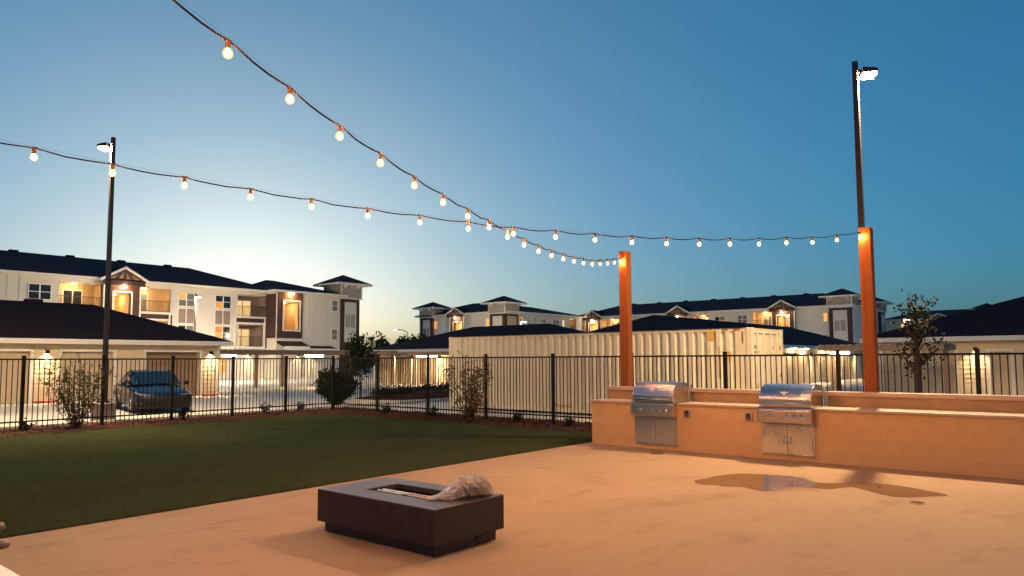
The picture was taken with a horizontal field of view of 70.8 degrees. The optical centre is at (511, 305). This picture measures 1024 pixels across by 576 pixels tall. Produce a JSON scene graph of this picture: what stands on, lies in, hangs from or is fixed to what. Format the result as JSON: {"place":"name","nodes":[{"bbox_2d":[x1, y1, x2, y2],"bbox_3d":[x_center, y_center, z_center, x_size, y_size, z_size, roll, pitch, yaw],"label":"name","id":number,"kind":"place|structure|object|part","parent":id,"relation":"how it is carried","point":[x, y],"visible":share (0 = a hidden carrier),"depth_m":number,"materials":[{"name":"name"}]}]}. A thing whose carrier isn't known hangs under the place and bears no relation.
{"place":"outdoors","nodes":[
{"label":"outdoors","id":0,"kind":"place"},
{"bbox_2d":[0,522,9,549],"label":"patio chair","id":1,"kind":"object","parent":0,"point":[4,543],"visible":1,"depth_m":4.40,"materials":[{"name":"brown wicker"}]},
{"bbox_2d":[0,298,233,403],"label":"garage","id":2,"kind":"structure","parent":0,"point":[34,328],"depth_m":33.36,"materials":[{"name":"beige paint"}]},
{"bbox_2d":[0,249,372,378],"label":"apartment building","id":3,"kind":"structure","parent":0,"point":[269,315],"depth_m":69.92,"materials":[{"name":"white paint"}]},
{"bbox_2d":[27,283,51,299],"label":"window","id":4,"kind":"structure","parent":3,"relation":"in","point":[35,290],"depth_m":57.84,"materials":[{"name":"clear glass"}]},
{"bbox_2d":[177,308,193,323],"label":"window","id":5,"kind":"structure","parent":3,"relation":"in","point":[184,315],"depth_m":66.90,"materials":[{"name":"white glass"}]},
{"bbox_2d":[177,325,193,330],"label":"window","id":6,"kind":"structure","parent":3,"relation":"in","point":[190,327],"depth_m":66.99,"materials":[{"name":"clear glass"}]},
{"bbox_2d":[178,292,194,306],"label":"window","id":7,"kind":"structure","parent":3,"relation":"in","point":[184,299],"depth_m":67.01,"materials":[{"name":"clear glass"}]},
{"bbox_2d":[214,310,230,324],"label":"window","id":8,"kind":"structure","parent":3,"relation":"in","point":[221,317],"depth_m":69.64,"materials":[{"name":"white glass"}]},
{"bbox_2d":[214,326,230,339],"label":"window","id":9,"kind":"structure","parent":3,"relation":"in","point":[224,332],"depth_m":69.62,"materials":[{"name":"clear glass"}]},
{"bbox_2d":[215,295,230,308],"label":"window","id":10,"kind":"structure","parent":3,"relation":"in","point":[221,301],"depth_m":69.78,"materials":[{"name":"clear glass"}]},
{"bbox_2d":[220,355,226,372],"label":"window","id":11,"kind":"structure","parent":3,"relation":"in","point":[224,360],"depth_m":69.52,"materials":[{"name":"orange glass"}]},
{"bbox_2d":[331,329,337,339],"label":"window","id":12,"kind":"structure","parent":3,"relation":"in","point":[334,332],"depth_m":77.46,"materials":[{"name":"grey glass"}]},
{"bbox_2d":[332,300,337,311],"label":"window","id":13,"kind":"structure","parent":3,"relation":"in","point":[334,302],"depth_m":77.71,"materials":[{"name":"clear glass"}]},
{"bbox_2d":[194,294,200,331],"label":"lamp pole","id":14,"kind":"object","parent":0,"point":[195,299],"visible":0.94,"depth_m":59.89,"materials":[{"name":"white metal"}]},
{"bbox_2d":[0,413,591,538],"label":"lawn","id":15,"kind":"structure","parent":0,"point":[128,451],"depth_m":12.80,"materials":[{"name":"green plant"}]},
{"bbox_2d":[0,367,862,426],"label":"parking lot","id":16,"kind":"structure","parent":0,"point":[299,391],"depth_m":30.42,"materials":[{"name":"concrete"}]},
{"bbox_2d":[90,137,115,420],"bbox_3d":[-11.996,-0.811,21.339,0.772,8.510,0.677,-4,-6,40],"label":"lamp pole","id":17,"kind":"object","parent":16,"relation":"on","point":[106,146],"visible":0.71,"depth_m":21.27,"materials":[{"name":"brown metal"}]},
{"bbox_2d":[113,369,190,412],"bbox_3d":[-13.192,3.065,26.323,2.200,1.469,4.818,3,-5,-38],"label":"parked car","id":18,"kind":"object","parent":16,"relation":"on","point":[158,387],"visible":0.78,"depth_m":25.05,"materials":[{"name":"paint"}]},
{"bbox_3d":[-13.740,2.573,25.884,0.275,0.480,0.630,3,-5,-38],"label":"side window","id":19,"kind":"part","parent":18,"relation":"part of","materials":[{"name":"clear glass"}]},
{"bbox_3d":[-13.277,2.554,25.313,0.255,0.430,0.840,3,-5,-38],"label":"side window","id":20,"kind":"part","parent":18,"relation":"part of","materials":[{"name":"blue glass"}]},
{"bbox_2d":[0,356,334,429],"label":"metal fence","id":21,"kind":"object","parent":16,"relation":"on","point":[102,400],"visible":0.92,"depth_m":21.33,"materials":[{"name":"black metal"}]},
{"bbox_2d":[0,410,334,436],"bbox_3d":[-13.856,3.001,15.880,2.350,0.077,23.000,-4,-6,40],"label":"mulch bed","id":22,"kind":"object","parent":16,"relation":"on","point":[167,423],"visible":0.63,"depth_m":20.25,"materials":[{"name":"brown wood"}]},
{"bbox_2d":[18,417,36,431],"bbox_3d":[-12.101,2.992,17.944,0.332,0.426,0.348,-2,-5,22],"label":"seedling","id":23,"kind":"object","parent":22,"relation":"on","point":[26,426],"visible":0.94,"depth_m":17.92,"materials":[{"name":"green plant"}]},
{"bbox_2d":[38,353,118,428],"bbox_3d":[-11.464,2.215,18.816,1.632,2.013,1.636,-1,-4,10],"label":"shrub","id":24,"kind":"object","parent":22,"relation":"on","point":[73,409],"visible":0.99,"depth_m":18.76,"materials":[{"name":"green plant"}]},
{"bbox_2d":[177,408,193,420],"bbox_3d":[-9.604,3.208,21.210,0.377,0.423,0.403,-4,-6,40],"label":"seedling","id":25,"kind":"object","parent":22,"relation":"on","point":[182,414],"visible":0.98,"depth_m":21.16,"materials":[{"name":"green plant"}]},
{"bbox_2d":[260,401,270,412],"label":"seedling","id":26,"kind":"object","parent":22,"relation":"on","point":[264,409],"visible":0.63,"depth_m":24.05,"materials":[{"name":"green plant"}]},
{"bbox_2d":[0,406,591,435],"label":"bark mulch","id":27,"kind":"object","parent":22,"relation":"on","point":[284,413],"visible":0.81,"depth_m":20.68,"materials":[{"name":"brown wood"}]},
{"bbox_2d":[381,402,390,412],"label":"seedling","id":28,"kind":"object","parent":27,"relation":"on","point":[385,410],"visible":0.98,"depth_m":23.49,"materials":[{"name":"green plant"}]},
{"bbox_2d":[426,404,438,416],"bbox_3d":[-2.431,3.220,22.061,0.317,0.406,0.419,3,-5,-37],"label":"seedling","id":29,"kind":"object","parent":27,"relation":"on","point":[432,411],"visible":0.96,"depth_m":21.97,"materials":[{"name":"green plant"}]},
{"bbox_2d":[441,350,496,421],"bbox_3d":[-1.144,2.264,20.415,1.476,2.053,1.638,-2,-5,24],"label":"shrub","id":30,"kind":"object","parent":27,"relation":"on","point":[473,404],"visible":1,"depth_m":20.26,"materials":[{"name":"green plant"}]},
{"bbox_2d":[512,410,522,422],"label":"seedling","id":31,"kind":"object","parent":27,"relation":"on","point":[518,418],"visible":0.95,"depth_m":19.82,"materials":[{"name":"green plant"}]},
{"bbox_2d":[564,415,575,426],"bbox_3d":[1.492,3.008,18.607,0.360,0.392,0.309,-4,-6,40],"label":"seedling","id":32,"kind":"object","parent":27,"relation":"on","point":[568,423],"visible":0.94,"depth_m":18.59,"materials":[{"name":"green plant"}]},
{"bbox_2d":[0,399,442,429],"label":"kerb","id":33,"kind":"structure","parent":16,"relation":"on","point":[152,418],"depth_m":22.66,"materials":[{"name":"concrete"}]},
{"bbox_2d":[220,349,396,387],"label":"carport","id":34,"kind":"object","parent":16,"relation":"on","point":[257,353],"visible":0.81,"depth_m":47.28,"materials":[{"name":"metal"}]},
{"bbox_2d":[308,364,362,405],"bbox_3d":[-6.722,3.018,27.439,1.732,1.645,1.923,-1,-4,14],"label":"bush","id":35,"kind":"object","parent":16,"relation":"on","point":[341,382],"visible":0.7,"depth_m":27.08,"materials":[{"name":"green plant"}]},
{"bbox_2d":[369,335,389,347],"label":"tree","id":36,"kind":"object","parent":16,"relation":"on","point":[381,342],"visible":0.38,"depth_m":91.23,"materials":[{"name":"green plant"}]},
{"bbox_2d":[349,397,448,402],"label":"kerb","id":37,"kind":"structure","parent":16,"relation":"on","point":[363,400],"depth_m":30.02,"materials":[{"name":"concrete"}]},
{"bbox_2d":[356,390,448,399],"bbox_3d":[-3.793,4.001,33.103,3.927,0.280,7.293,-4,-6,40],"label":"mulch mound","id":38,"kind":"object","parent":16,"relation":"on","point":[403,395],"visible":0.37,"depth_m":31.07,"materials":[{"name":"brown wood"}]},
{"bbox_2d":[341,330,381,396],"bbox_3d":[-6.623,2.610,31.482,1.853,3.085,1.957,1,-5,-20],"label":"tree","id":39,"kind":"object","parent":38,"relation":"on","point":[359,349],"visible":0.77,"depth_m":31.37,"materials":[{"name":"green plant"}]},
{"bbox_2d":[365,382,448,395],"bbox_3d":[-4.477,3.786,33.408,1.747,0.566,7.192,-2,-5,22],"label":"hedge","id":40,"kind":"object","parent":38,"relation":"on","point":[403,389],"visible":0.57,"depth_m":32.16,"materials":[{"name":"green plant"}]},
{"bbox_2d":[394,333,416,343],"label":"tree","id":41,"kind":"object","parent":16,"relation":"on","point":[402,339],"visible":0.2,"depth_m":93.08,"materials":[{"name":"green plant"}]},
{"bbox_2d":[374,351,448,384],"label":"carport","id":42,"kind":"object","parent":16,"relation":"on","point":[420,354],"visible":0.53,"depth_m":51.38,"materials":[{"name":"metal"}]},
{"bbox_2d":[410,329,426,339],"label":"tree","id":43,"kind":"object","parent":16,"relation":"on","point":[421,335],"visible":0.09,"depth_m":96.04,"materials":[{"name":"green plant"}]},
{"bbox_2d":[449,327,783,413],"bbox_3d":[2.831,2.223,23.872,11.438,2.597,2.408,-4,-6,40],"label":"shipping container","id":44,"kind":"object","parent":16,"relation":"on","point":[746,341],"visible":0.64,"depth_m":22.41,"materials":[{"name":"paint"}]},
{"bbox_2d":[754,331,767,388],"bbox_3d":[6.861,1.892,19.862,0.081,2.385,1.027,-4,-6,40],"label":"door","id":45,"kind":"structure","parent":44,"relation":"in","point":[759,339],"depth_m":19.93,"materials":[{"name":"paint"}]},
{"bbox_2d":[766,332,780,383],"bbox_3d":[7.533,1.949,20.670,0.081,2.385,1.047,-4,-6,40],"label":"door","id":46,"kind":"structure","parent":44,"relation":"in","point":[773,340],"depth_m":20.67,"materials":[{"name":"paint"}]},
{"bbox_2d":[333,349,1023,424],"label":"metal fence","id":47,"kind":"object","parent":16,"relation":"on","point":[837,355],"visible":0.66,"depth_m":19.33,"materials":[{"name":"black metal"}]},
{"bbox_2d":[852,61,877,227],"bbox_3d":[7.664,-1.239,15.382,0.500,8.200,0.320,-1,-4,10],"label":"lamp pole","id":48,"kind":"object","parent":16,"relation":"on","point":[864,73],"visible":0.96,"depth_m":15.53,"materials":[{"name":"brown metal"}]},
{"bbox_2d":[818,343,955,393],"bbox_3d":[16.269,2.852,31.210,4.800,2.365,3.000,-4,-6,40],"label":"carport","id":49,"kind":"object","parent":16,"relation":"on","point":[846,349],"visible":0.72,"depth_m":30.37,"materials":[{"name":"metal"}]},
{"bbox_2d":[890,289,951,392],"bbox_3d":[8.628,1.237,15.138,1.109,3.261,1.212,-4,-6,40],"label":"tree","id":50,"kind":"object","parent":16,"relation":"on","point":[917,336],"visible":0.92,"depth_m":15.10,"materials":[{"name":"green plant"}]},
{"bbox_2d":[370,323,585,384],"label":"garage","id":51,"kind":"structure","parent":0,"point":[438,342],"depth_m":52.33,"materials":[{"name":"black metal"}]},
{"bbox_2d":[412,296,586,336],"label":"apartment building","id":52,"kind":"structure","parent":0,"point":[435,318],"depth_m":111.34,"materials":[{"name":"white paint"}]},
{"bbox_2d":[553,320,558,325],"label":"window","id":53,"kind":"structure","parent":52,"relation":"in","point":[556,322],"depth_m":114.46,"materials":[{"name":"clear glass"}]},
{"bbox_2d":[0,442,1023,575],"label":"patio","id":54,"kind":"structure","parent":0,"point":[623,527],"depth_m":7.38,"materials":[{"name":"concrete"}]},
{"bbox_2d":[0,565,18,575],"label":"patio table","id":55,"kind":"object","parent":54,"relation":"on","point":[4,571],"depth_m":3.46,"materials":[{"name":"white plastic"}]},
{"bbox_2d":[317,477,503,556],"bbox_3d":[-1.048,2.093,7.275,1.730,0.433,0.945,-4,-6,40],"label":"fire pit","id":56,"kind":"object","parent":54,"relation":"on","point":[404,514],"visible":0.93,"depth_m":6.86,"materials":[{"name":"concrete"}]},
{"bbox_2d":[426,474,493,499],"bbox_3d":[-0.503,1.751,6.979,0.663,0.204,0.403,2,-5,-23],"label":"plastic bag","id":57,"kind":"object","parent":56,"relation":"on","point":[452,490],"visible":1,"depth_m":6.92,"materials":[{"name":"beige"}]},
{"bbox_2d":[619,251,632,385],"bbox_3d":[2.530,0.854,16.039,0.210,4.170,0.255,-4,-6,40],"label":"cedar post","id":58,"kind":"object","parent":54,"relation":"on","point":[626,351],"visible":0.67,"depth_m":16.02,"materials":[{"name":"brown wood"}]},
{"bbox_2d":[172,0,620,264],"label":"string light","id":59,"kind":"object","parent":58,"relation":"hanging from","point":[228,42],"visible":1,"depth_m":6.02,"materials":[{"name":"rubber"}]},
{"bbox_2d":[647,452,665,454],"bbox_3d":[2.691,2.742,13.398,0.340,0.012,0.340,-4,-6,40],"label":"floor cap","id":60,"kind":"object","parent":54,"relation":"on","point":[656,453],"visible":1,"depth_m":13.33,"materials":[{"name":"metal"}]},
{"bbox_2d":[589,384,1023,479],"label":"grill counter","id":61,"kind":"object","parent":54,"relation":"on","point":[972,434],"visible":0.86,"depth_m":11.80,"materials":[{"name":"paint"}]},
{"bbox_2d":[630,381,688,445],"bbox_3d":[2.931,2.115,14.272,0.922,1.220,0.769,-4,-6,40],"label":"built in grill","id":62,"kind":"object","parent":61,"relation":"in","point":[652,399],"visible":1,"depth_m":14.07,"materials":[{"name":"metal"}]},
{"bbox_2d":[636,418,655,443],"bbox_3d":[2.633,2.463,14.217,0.419,0.474,0.061,-4,-6,40],"label":"door","id":63,"kind":"structure","parent":62,"relation":"in","point":[645,428],"depth_m":14.22,"materials":[{"name":"metal"}]},
{"bbox_2d":[655,419,675,444],"bbox_3d":[2.960,2.441,13.947,0.419,0.474,0.061,-4,-6,40],"label":"door","id":64,"kind":"structure","parent":62,"relation":"in","point":[664,429],"depth_m":13.95,"materials":[{"name":"metal"}]},
{"bbox_2d":[757,383,822,456],"bbox_3d":[4.897,1.985,12.645,0.922,1.220,0.769,-4,-6,40],"label":"built in grill","id":65,"kind":"object","parent":61,"relation":"in","point":[781,405],"visible":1,"depth_m":12.44,"materials":[{"name":"metal"}]},
{"bbox_2d":[763,425,787,453],"bbox_3d":[4.598,2.333,12.590,0.419,0.474,0.061,-4,-6,40],"label":"door","id":66,"kind":"structure","parent":65,"relation":"in","point":[775,438],"depth_m":12.59,"materials":[{"name":"metal"}]},
{"bbox_2d":[787,426,813,455],"bbox_3d":[4.925,2.311,12.320,0.419,0.474,0.061,-4,-6,40],"label":"door","id":67,"kind":"structure","parent":65,"relation":"in","point":[800,439],"depth_m":12.32,"materials":[{"name":"metal"}]},
{"bbox_2d":[694,473,949,497],"bbox_3d":[4.173,2.477,9.873,3.066,0.001,1.641,-4,-6,40],"label":"damp patch","id":68,"kind":"object","parent":54,"relation":"on","point":[829,489],"visible":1,"depth_m":9.74,"materials":[{"name":"concrete"}]},
{"bbox_2d":[694,474,947,496],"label":"puddle","id":69,"kind":"object","parent":68,"relation":"on","point":[763,482],"visible":1,"depth_m":10.03,"materials":[{"name":"liquid"}]},
{"bbox_2d":[858,227,879,391],"bbox_3d":[6.381,0.634,12.850,0.210,4.100,0.255,-4,-6,40],"label":"cedar post","id":70,"kind":"object","parent":54,"relation":"on","point":[868,313],"visible":0.69,"depth_m":12.84,"materials":[{"name":"brown wood"}]},
{"bbox_2d":[908,501,926,504],"bbox_3d":[4.915,2.385,8.732,0.200,0.012,0.200,-4,-6,40],"label":"floor cap","id":71,"kind":"object","parent":54,"relation":"on","point":[917,502],"visible":1,"depth_m":8.71,"materials":[{"name":"metal"}]},
{"bbox_2d":[0,0,1023,357],"label":"sky","id":72,"kind":"structure","parent":0,"point":[714,120],"materials":[{"name":"blue"}]},
{"bbox_2d":[586,315,863,383],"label":"garage","id":73,"kind":"structure","parent":0,"point":[796,341],"depth_m":50.09,"materials":[{"name":"black metal"}]},
{"bbox_2d":[581,288,893,343],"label":"apartment building","id":74,"kind":"structure","parent":0,"point":[836,314],"depth_m":104.19,"materials":[{"name":"beige paint"}]},
{"bbox_2d":[714,316,724,320],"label":"window","id":75,"kind":"structure","parent":74,"relation":"in","point":[719,318],"depth_m":106.97,"materials":[{"name":"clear glass"}]},
{"bbox_2d":[737,315,747,322],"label":"window","id":76,"kind":"structure","parent":74,"relation":"in","point":[740,318],"depth_m":104.80,"materials":[{"name":"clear glass"}]},
{"bbox_2d":[823,312,827,321],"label":"window","id":77,"kind":"structure","parent":74,"relation":"in","point":[825,315],"depth_m":97.45,"materials":[{"name":"glass"}]},
{"bbox_2d":[885,303,991,330],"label":"apartment building","id":78,"kind":"structure","parent":0,"point":[936,313],"depth_m":119.52,"materials":[{"name":"beige"}]},
{"bbox_2d":[859,296,1023,395],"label":"garage","id":79,"kind":"structure","parent":0,"point":[996,328],"depth_m":33.48,"materials":[{"name":"beige metal"}]},
{"bbox_3d":[-6.204,0.123,5.796,0.210,4.190,0.255,-4,-6,40],"label":"cedar post","id":80,"kind":"object","parent":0,"visible":0},
{"bbox_2d":[0,140,860,245],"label":"string light","id":81,"kind":"object","parent":80,"relation":"hanging from","point":[34,149],"visible":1,"depth_m":8.38,"materials":[{"name":"rubber"}]}
]}

